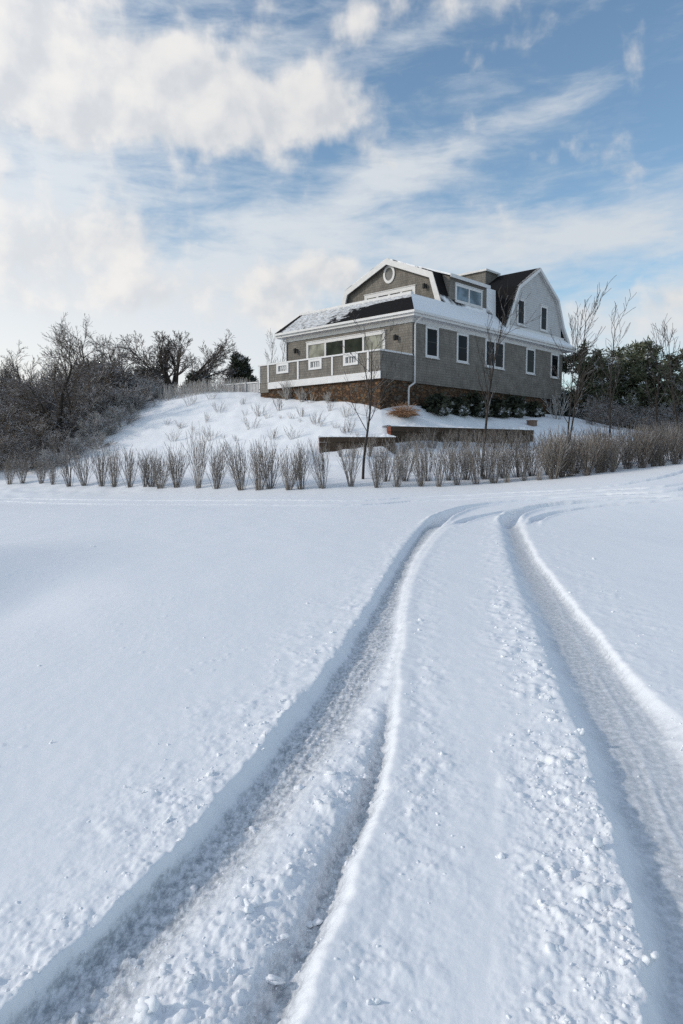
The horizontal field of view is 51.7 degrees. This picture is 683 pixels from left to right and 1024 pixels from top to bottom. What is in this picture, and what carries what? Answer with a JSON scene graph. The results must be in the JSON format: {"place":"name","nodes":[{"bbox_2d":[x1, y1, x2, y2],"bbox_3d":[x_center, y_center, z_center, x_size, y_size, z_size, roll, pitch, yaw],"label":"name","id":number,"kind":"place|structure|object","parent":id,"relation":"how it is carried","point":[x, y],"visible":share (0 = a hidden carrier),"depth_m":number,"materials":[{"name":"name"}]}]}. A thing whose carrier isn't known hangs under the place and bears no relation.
{"place":"outdoors","nodes":[
{"label":"outdoors","id":0,"kind":"place"},
{"bbox_2d":[0,391,682,1023],"bbox_3d":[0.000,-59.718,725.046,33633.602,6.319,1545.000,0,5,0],"label":"snow ground","id":1,"kind":"structure","parent":0,"point":[120,601],"depth_m":4.11,"materials":[{"name":"snow"}]},
{"bbox_2d":[0,359,21,403],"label":"bare tree","id":2,"kind":"object","parent":1,"relation":"on","point":[5,372],"visible":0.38,"depth_m":44.91,"materials":[{"name":"brown plant"}]},
{"bbox_2d":[0,432,32,468],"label":"thicket shrub","id":3,"kind":"object","parent":1,"relation":"on","point":[5,444],"visible":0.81,"depth_m":37.43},
{"bbox_2d":[0,443,40,470],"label":"thicket shrub","id":4,"kind":"object","parent":1,"relation":"on","point":[23,456],"visible":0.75,"depth_m":36.94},
{"bbox_2d":[0,378,54,421],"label":"thicket shrub","id":5,"kind":"object","parent":1,"relation":"on","point":[11,401],"visible":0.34,"depth_m":43.19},
{"bbox_2d":[1,373,65,419],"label":"thicket shrub","id":6,"kind":"object","parent":1,"relation":"on","point":[19,392],"visible":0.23,"depth_m":43.21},
{"bbox_2d":[5,411,63,443],"bbox_3d":[-17.796,-4.648,40.670,3.144,2.256,4.540,-3,6,-35],"label":"thicket shrub","id":7,"kind":"object","parent":1,"relation":"on","point":[29,423],"visible":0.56,"depth_m":39.90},
{"bbox_2d":[0,340,71,386],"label":"bare tree","id":8,"kind":"object","parent":1,"relation":"on","point":[12,363],"visible":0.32,"depth_m":49.12,"materials":[{"name":"brown plant"}]},
{"bbox_2d":[1,412,75,439],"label":"thicket shrub","id":9,"kind":"object","parent":1,"relation":"on","point":[50,420],"visible":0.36,"depth_m":40.44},
{"bbox_2d":[22,419,70,454],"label":"thicket shrub","id":10,"kind":"object","parent":1,"relation":"on","point":[39,429],"visible":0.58,"depth_m":39.21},
{"bbox_2d":[13,379,91,426],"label":"thicket shrub","id":11,"kind":"object","parent":1,"relation":"on","point":[47,405],"visible":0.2,"depth_m":42.75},
{"bbox_2d":[0,324,109,441],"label":"bare tree","id":12,"kind":"object","parent":1,"relation":"on","point":[58,385],"visible":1,"depth_m":40.48,"materials":[{"name":"brown plant"}]},
{"bbox_2d":[41,427,71,460],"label":"thicket shrub","id":13,"kind":"object","parent":1,"relation":"on","point":[57,434],"visible":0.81,"depth_m":37.80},
{"bbox_2d":[42,431,87,458],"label":"thicket shrub","id":14,"kind":"object","parent":1,"relation":"on","point":[72,445],"visible":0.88,"depth_m":38.23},
{"bbox_2d":[53,441,77,486],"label":"hedge shrub","id":15,"kind":"object","parent":1,"relation":"on","point":[68,484],"visible":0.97,"depth_m":32.58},
{"bbox_2d":[53,405,106,437],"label":"thicket shrub","id":16,"kind":"object","parent":1,"relation":"on","point":[75,420],"visible":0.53,"depth_m":41.11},
{"bbox_2d":[66,445,95,485],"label":"hedge shrub","id":17,"kind":"object","parent":1,"relation":"on","point":[81,468],"visible":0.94,"depth_m":32.49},
{"bbox_2d":[41,312,130,381],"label":"bare tree","id":18,"kind":"object","parent":1,"relation":"on","point":[63,345],"visible":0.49,"depth_m":50.15,"materials":[{"name":"brown plant"}]},
{"bbox_2d":[73,411,122,438],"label":"thicket shrub","id":19,"kind":"object","parent":1,"relation":"on","point":[94,423],"visible":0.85,"depth_m":40.33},
{"bbox_2d":[82,431,116,448],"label":"thicket shrub","id":20,"kind":"object","parent":1,"relation":"on","point":[94,440],"visible":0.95,"depth_m":38.93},
{"bbox_2d":[46,365,156,420],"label":"thicket shrub","id":21,"kind":"object","parent":1,"relation":"on","point":[90,384],"visible":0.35,"depth_m":43.32,"materials":[{"name":"plant"}]},
{"bbox_2d":[89,444,115,486],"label":"hedge shrub","id":22,"kind":"object","parent":1,"relation":"on","point":[100,475],"visible":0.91,"depth_m":31.95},
{"bbox_2d":[76,383,130,421],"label":"thicket shrub","id":23,"kind":"object","parent":1,"relation":"on","point":[101,405],"visible":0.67,"depth_m":42.90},
{"bbox_2d":[67,382,147,413],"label":"thicket shrub","id":24,"kind":"object","parent":1,"relation":"on","point":[116,396],"visible":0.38,"depth_m":43.72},
{"bbox_2d":[70,359,145,395],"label":"thicket shrub","id":25,"kind":"object","parent":1,"relation":"on","point":[113,378],"visible":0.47,"depth_m":45.46,"materials":[{"name":"plant"}]},
{"bbox_2d":[97,443,123,486],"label":"hedge shrub","id":26,"kind":"object","parent":1,"relation":"on","point":[112,473],"visible":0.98,"depth_m":31.66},
{"bbox_2d":[82,355,146,394],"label":"thicket shrub","id":27,"kind":"object","parent":1,"relation":"on","point":[111,371],"visible":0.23,"depth_m":46.35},
{"bbox_2d":[83,331,162,399],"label":"bare tree","id":28,"kind":"object","parent":1,"relation":"on","point":[104,355],"visible":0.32,"depth_m":52.70,"materials":[{"name":"brown plant"}]},
{"bbox_2d":[107,400,140,428],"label":"thicket shrub","id":29,"kind":"object","parent":1,"relation":"on","point":[117,418],"visible":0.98,"depth_m":41.82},
{"bbox_2d":[111,446,141,487],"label":"hedge shrub","id":30,"kind":"object","parent":1,"relation":"on","point":[130,464],"visible":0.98,"depth_m":31.14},
{"bbox_2d":[113,389,158,413],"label":"thicket shrub","id":31,"kind":"object","parent":1,"relation":"on","point":[140,403],"visible":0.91,"depth_m":43.71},
{"bbox_2d":[135,448,166,486],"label":"hedge shrub","id":32,"kind":"object","parent":1,"relation":"on","point":[148,477],"visible":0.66,"depth_m":30.53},
{"bbox_2d":[130,371,172,399],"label":"thicket shrub","id":33,"kind":"object","parent":1,"relation":"on","point":[149,382],"visible":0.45,"depth_m":46.68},
{"bbox_2d":[144,450,176,488],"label":"hedge shrub","id":34,"kind":"object","parent":1,"relation":"on","point":[159,485],"visible":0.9,"depth_m":30.19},
{"bbox_2d":[106,329,239,394],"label":"bare tree","id":35,"kind":"object","parent":1,"relation":"on","point":[211,361],"visible":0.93,"depth_m":49.04,"materials":[{"name":"brown plant"}]},
{"bbox_2d":[164,442,193,487],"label":"hedge shrub","id":36,"kind":"object","parent":1,"relation":"on","point":[174,476],"visible":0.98,"depth_m":29.93,"materials":[{"name":"plant"}]},
{"bbox_2d":[181,421,213,487],"bbox_3d":[-6.015,-2.319,29.415,1.291,2.988,1.242,-3,6,-37],"label":"hedge shrub","id":37,"kind":"object","parent":1,"relation":"on","point":[198,483],"visible":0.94,"depth_m":29.40,"materials":[{"name":"plant"}]},
{"bbox_2d":[158,377,249,401],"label":"fence","id":38,"kind":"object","parent":1,"relation":"on","point":[196,389],"depth_m":45.40,"materials":[{"name":"wood"}]},
{"bbox_2d":[197,438,231,488],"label":"hedge shrub","id":39,"kind":"object","parent":1,"relation":"on","point":[218,466],"visible":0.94,"depth_m":28.90,"materials":[{"name":"plant"}]},
{"bbox_2d":[219,437,254,490],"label":"hedge shrub","id":40,"kind":"object","parent":1,"relation":"on","point":[237,472],"visible":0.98,"depth_m":28.16,"materials":[{"name":"plant"}]},
{"bbox_2d":[220,381,258,392],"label":"board fence","id":41,"kind":"object","parent":1,"relation":"on","point":[250,387],"visible":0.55,"depth_m":44.68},
{"bbox_2d":[220,350,259,389],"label":"pine tree","id":42,"kind":"object","parent":1,"relation":"on","point":[242,365],"visible":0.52,"depth_m":51.70,"materials":[{"name":"green plant"}]},
{"bbox_2d":[236,437,273,490],"bbox_3d":[-3.413,-1.847,27.792,1.536,2.228,1.517,-1,5,-9],"label":"hedge shrub","id":43,"kind":"object","parent":1,"relation":"on","point":[256,470],"visible":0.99,"depth_m":27.65,"materials":[{"name":"plant"}]},
{"bbox_2d":[249,436,287,488],"bbox_3d":[-2.821,-1.934,28.049,1.281,2.280,1.428,-3,6,-35],"label":"hedge shrub","id":44,"kind":"object","parent":1,"relation":"on","point":[271,473],"visible":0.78,"depth_m":27.93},
{"bbox_2d":[276,447,307,489],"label":"hedge shrub","id":45,"kind":"object","parent":1,"relation":"on","point":[285,476],"visible":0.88,"depth_m":27.16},
{"bbox_2d":[281,443,316,489],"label":"hedge shrub","id":46,"kind":"object","parent":1,"relation":"on","point":[299,475],"visible":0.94,"depth_m":27.13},
{"bbox_2d":[298,438,330,488],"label":"hedge shrub","id":47,"kind":"object","parent":1,"relation":"on","point":[321,470],"visible":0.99,"depth_m":27.11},
{"bbox_2d":[338,440,365,486],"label":"hedge shrub","id":48,"kind":"object","parent":1,"relation":"on","point":[352,480],"visible":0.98,"depth_m":27.18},
{"bbox_2d":[318,434,395,453],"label":"retaining wall","id":49,"kind":"structure","parent":1,"relation":"on","point":[341,441],"depth_m":32.93,"materials":[{"name":"brown"}]},
{"bbox_2d":[334,314,410,478],"bbox_3d":[1.099,-4.739,28.559,2.695,6.970,3.314,3,6,36],"label":"young tree","id":50,"kind":"object","parent":1,"relation":"on","point":[370,396],"visible":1,"depth_m":28.50,"materials":[{"name":"brown plant"}]},
{"bbox_2d":[365,448,391,487],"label":"hedge shrub","id":51,"kind":"object","parent":1,"relation":"on","point":[376,474],"visible":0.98,"depth_m":26.81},
{"bbox_2d":[368,438,404,481],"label":"hedge shrub","id":52,"kind":"object","parent":1,"relation":"on","point":[387,467],"visible":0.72,"depth_m":27.97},
{"bbox_2d":[381,447,412,486],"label":"hedge shrub","id":53,"kind":"object","parent":1,"relation":"on","point":[399,474],"visible":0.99,"depth_m":26.84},
{"bbox_2d":[386,401,421,416],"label":"grass tuft","id":54,"kind":"object","parent":1,"relation":"on","point":[400,412],"visible":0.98,"depth_m":35.40,"materials":[{"name":"plant"}]},
{"bbox_2d":[390,436,420,481],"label":"hedge shrub","id":55,"kind":"object","parent":1,"relation":"on","point":[408,477],"visible":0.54,"depth_m":27.97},
{"bbox_2d":[258,258,576,413],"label":"house","id":56,"kind":"structure","parent":1,"relation":"on","point":[441,318],"depth_m":41.41,"materials":[{"name":"wood"}]},
{"bbox_2d":[306,329,385,366],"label":"sliding door","id":57,"kind":"structure","parent":56,"relation":"in","point":[323,347],"depth_m":40.68,"materials":[{"name":"white glass"}]},
{"bbox_2d":[364,284,415,299],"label":"balcony door","id":58,"kind":"structure","parent":56,"relation":"in","point":[411,287],"depth_m":43.42,"materials":[{"name":"white glass"}]},
{"bbox_2d":[425,324,439,359],"bbox_3d":[4.971,-9.287,38.575,0.110,1.760,1.260,4,6,44],"label":"window","id":59,"kind":"structure","parent":56,"relation":"in","point":[431,332],"depth_m":38.59,"materials":[{"name":"white glass"}]},
{"bbox_2d":[456,331,469,364],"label":"window","id":60,"kind":"structure","parent":56,"relation":"in","point":[462,339],"depth_m":40.70,"materials":[{"name":"white glass"}]},
{"bbox_2d":[455,282,482,308],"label":"dormer window","id":61,"kind":"structure","parent":56,"relation":"in","point":[464,294],"depth_m":42.58,"materials":[{"name":"white glass"}]},
{"bbox_2d":[484,338,504,370],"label":"window","id":62,"kind":"structure","parent":56,"relation":"in","point":[500,355],"depth_m":43.32,"materials":[{"name":"white glass"}]},
{"bbox_2d":[516,297,525,326],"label":"gable window","id":63,"kind":"structure","parent":56,"relation":"in","point":[520,316],"depth_m":45.39,"materials":[{"name":"white glass"}]},
{"bbox_2d":[525,347,535,375],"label":"window","id":64,"kind":"structure","parent":56,"relation":"in","point":[530,352],"depth_m":46.38,"materials":[{"name":"white glass"}]},
{"bbox_2d":[539,304,547,332],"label":"gable window","id":65,"kind":"structure","parent":56,"relation":"in","point":[543,308],"depth_m":47.56,"materials":[{"name":"white glass"}]},
{"bbox_2d":[550,352,559,378],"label":"window","id":66,"kind":"structure","parent":56,"relation":"in","point":[554,360],"depth_m":48.80,"materials":[{"name":"white glass"}]},
{"bbox_2d":[406,439,431,486],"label":"hedge shrub","id":67,"kind":"object","parent":1,"relation":"on","point":[421,479],"visible":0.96,"depth_m":26.87,"materials":[{"name":"plant"}]},
{"bbox_2d":[417,432,439,480],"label":"hedge shrub","id":68,"kind":"object","parent":1,"relation":"on","point":[426,459],"visible":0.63,"depth_m":27.94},
{"bbox_2d":[421,392,455,415],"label":"evergreen shrub","id":69,"kind":"object","parent":1,"relation":"on","point":[439,404],"visible":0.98,"depth_m":37.41,"materials":[{"name":"green plant"}]},
{"bbox_2d":[430,441,453,486],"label":"hedge shrub","id":70,"kind":"object","parent":1,"relation":"on","point":[439,472],"visible":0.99,"depth_m":26.67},
{"bbox_2d":[442,439,471,484],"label":"hedge shrub","id":71,"kind":"object","parent":1,"relation":"on","point":[453,467],"visible":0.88,"depth_m":26.97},
{"bbox_2d":[382,425,533,443],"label":"retaining wall","id":72,"kind":"structure","parent":1,"relation":"on","point":[401,433],"depth_m":35.47,"materials":[{"name":"brown"}]},
{"bbox_2d":[448,396,471,415],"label":"evergreen shrub","id":73,"kind":"object","parent":1,"relation":"on","point":[460,407],"visible":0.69,"depth_m":38.70,"materials":[{"name":"green plant"}]},
{"bbox_2d":[453,436,485,483],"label":"hedge shrub","id":74,"kind":"object","parent":1,"relation":"on","point":[472,465],"visible":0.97,"depth_m":26.88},
{"bbox_2d":[462,391,493,417],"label":"evergreen shrub","id":75,"kind":"object","parent":1,"relation":"on","point":[477,407],"visible":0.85,"depth_m":40.10,"materials":[{"name":"green plant"}]},
{"bbox_2d":[461,433,502,478],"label":"hedge shrub","id":76,"kind":"object","parent":1,"relation":"on","point":[482,469],"visible":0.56,"depth_m":28.05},
{"bbox_2d":[477,440,509,483],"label":"hedge shrub","id":77,"kind":"object","parent":1,"relation":"on","point":[492,473],"visible":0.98,"depth_m":26.91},
{"bbox_2d":[489,397,511,417],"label":"evergreen shrub","id":78,"kind":"object","parent":1,"relation":"on","point":[501,409],"visible":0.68,"depth_m":41.58,"materials":[{"name":"green plant"}]},
{"bbox_2d":[482,429,524,477],"bbox_3d":[6.231,-2.304,27.988,1.457,2.154,1.780,-5,6,-44],"label":"hedge shrub","id":79,"kind":"object","parent":1,"relation":"on","point":[494,445],"visible":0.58,"depth_m":27.83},
{"bbox_2d":[496,439,517,482],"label":"hedge shrub","id":80,"kind":"object","parent":1,"relation":"on","point":[508,466],"visible":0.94,"depth_m":26.84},
{"bbox_2d":[475,286,541,473],"bbox_3d":[6.714,-5.516,29.128,3.677,8.226,2.013,-3,6,-34],"label":"young tree","id":81,"kind":"object","parent":1,"relation":"on","point":[487,403],"visible":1,"depth_m":28.76,"materials":[{"name":"brown plant"}]},
{"bbox_2d":[504,393,528,417],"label":"evergreen shrub","id":82,"kind":"object","parent":1,"relation":"on","point":[517,405],"visible":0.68,"depth_m":42.81,"materials":[{"name":"green plant"}]},
{"bbox_2d":[496,430,537,476],"bbox_3d":[7.032,-2.308,28.064,1.394,2.071,1.341,-1,5,-15],"label":"hedge shrub","id":83,"kind":"object","parent":1,"relation":"on","point":[517,468],"visible":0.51,"depth_m":27.91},
{"bbox_2d":[509,441,533,480],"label":"hedge shrub","id":84,"kind":"object","parent":1,"relation":"on","point":[524,472],"visible":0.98,"depth_m":26.82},
{"bbox_2d":[512,427,549,475],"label":"hedge shrub","id":85,"kind":"object","parent":1,"relation":"on","point":[527,443],"visible":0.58,"depth_m":27.99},
{"bbox_2d":[526,400,545,416],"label":"evergreen shrub","id":86,"kind":"object","parent":1,"relation":"on","point":[535,408],"visible":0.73,"depth_m":44.53,"materials":[{"name":"green plant"}]},
{"bbox_2d":[531,442,554,479],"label":"hedge shrub","id":87,"kind":"object","parent":1,"relation":"on","point":[541,470],"visible":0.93,"depth_m":26.67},
{"bbox_2d":[531,425,574,478],"bbox_3d":[8.074,-2.212,26.602,1.676,2.154,1.384,-10,8,-38],"label":"hedge shrub","id":88,"kind":"object","parent":1,"relation":"on","point":[557,469],"visible":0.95,"depth_m":26.50,"materials":[{"name":"plant"}]},
{"bbox_2d":[542,391,569,419],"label":"frosted shrub","id":89,"kind":"object","parent":1,"relation":"on","point":[555,407],"visible":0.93,"depth_m":44.69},
{"bbox_2d":[541,429,587,477],"bbox_3d":[8.515,-2.270,27.142,1.713,2.074,1.403,-3,5,-30],"label":"hedge shrub","id":90,"kind":"object","parent":1,"relation":"on","point":[562,472],"visible":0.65,"depth_m":26.91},
{"bbox_2d":[548,394,582,417],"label":"evergreen shrub","id":91,"kind":"object","parent":1,"relation":"on","point":[566,413],"visible":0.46,"depth_m":47.95,"materials":[{"name":"green plant"}]},
{"bbox_2d":[551,435,588,476],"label":"hedge shrub","id":92,"kind":"object","parent":1,"relation":"on","point":[574,463],"visible":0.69,"depth_m":26.82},
{"bbox_2d":[546,281,609,470],"bbox_3d":[9.440,-5.357,27.983,2.522,7.696,2.708,0,5,0],"label":"young tree","id":93,"kind":"object","parent":1,"relation":"on","point":[578,369],"visible":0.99,"depth_m":28.06,"materials":[{"name":"brown plant"}]},
{"bbox_2d":[565,429,604,475],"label":"hedge shrub","id":94,"kind":"object","parent":1,"relation":"on","point":[587,462],"visible":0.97,"depth_m":26.51,"materials":[{"name":"plant"}]},
{"bbox_2d":[561,340,620,413],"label":"pine tree","id":95,"kind":"object","parent":1,"relation":"on","point":[590,388],"visible":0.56,"depth_m":52.25,"materials":[{"name":"green plant"}]},
{"bbox_2d":[576,400,612,424],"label":"thicket shrub","id":96,"kind":"object","parent":1,"relation":"on","point":[596,414],"visible":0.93,"depth_m":44.49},
{"bbox_2d":[586,424,623,472],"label":"hedge shrub","id":97,"kind":"object","parent":1,"relation":"on","point":[603,469],"visible":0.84,"depth_m":26.93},
{"bbox_2d":[581,395,633,423],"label":"thicket shrub","id":98,"kind":"object","parent":1,"relation":"on","point":[604,406],"visible":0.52,"depth_m":46.56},
{"bbox_2d":[592,289,636,453],"bbox_3d":[10.922,-5.267,28.416,1.586,7.180,2.721,2,5,19],"label":"young tree","id":99,"kind":"object","parent":1,"relation":"on","point":[610,397],"visible":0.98,"depth_m":28.36,"materials":[{"name":"brown plant"}]},
{"bbox_2d":[602,436,627,471],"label":"hedge shrub","id":100,"kind":"object","parent":1,"relation":"on","point":[613,463],"visible":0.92,"depth_m":26.80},
{"bbox_2d":[597,405,636,429],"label":"thicket shrub","id":101,"kind":"object","parent":1,"relation":"on","point":[622,421],"visible":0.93,"depth_m":44.61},
{"bbox_2d":[598,339,662,428],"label":"pine tree","id":102,"kind":"object","parent":1,"relation":"on","point":[634,349],"visible":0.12,"depth_m":55.07,"materials":[{"name":"green plant"}]},
{"bbox_2d":[616,423,651,468],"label":"hedge shrub","id":103,"kind":"object","parent":1,"relation":"on","point":[629,459],"visible":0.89,"depth_m":27.46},
{"bbox_2d":[603,335,681,430],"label":"pine tree","id":104,"kind":"object","parent":1,"relation":"on","point":[633,367],"visible":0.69,"depth_m":51.34,"materials":[{"name":"green plant"}]},
{"bbox_2d":[623,407,666,431],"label":"thicket shrub","id":105,"kind":"object","parent":1,"relation":"on","point":[645,418],"visible":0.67,"depth_m":44.50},
{"bbox_2d":[625,425,668,467],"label":"hedge shrub","id":106,"kind":"object","parent":1,"relation":"on","point":[644,458],"visible":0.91,"depth_m":27.23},
{"bbox_2d":[641,422,679,465],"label":"hedge shrub","id":107,"kind":"object","parent":1,"relation":"on","point":[663,454],"visible":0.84,"depth_m":27.32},
{"bbox_2d":[640,315,682,437],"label":"young tree","id":108,"kind":"object","parent":1,"relation":"on","point":[656,403],"visible":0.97,"depth_m":30.12,"materials":[{"name":"brown plant"}]},
{"bbox_2d":[649,348,682,408],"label":"pine tree","id":109,"kind":"object","parent":1,"relation":"on","point":[674,361],"visible":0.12,"depth_m":53.15,"materials":[{"name":"green plant"}]},
{"bbox_2d":[651,321,682,458],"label":"young tree","id":110,"kind":"object","parent":1,"relation":"on","point":[672,394],"visible":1,"depth_m":29.51,"materials":[{"name":"brown plant"}]},
{"bbox_2d":[657,426,682,463],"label":"hedge shrub","id":111,"kind":"object","parent":1,"relation":"on","point":[675,452],"visible":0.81,"depth_m":27.53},
{"bbox_2d":[658,366,682,431],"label":"pine tree","id":112,"kind":"object","parent":1,"relation":"on","point":[680,382],"visible":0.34,"depth_m":50.40,"materials":[{"name":"green plant"}]},
{"bbox_2d":[0,0,682,429],"label":"sky","id":113,"kind":"structure","parent":0,"point":[205,169],"materials":[{"name":"blue"}]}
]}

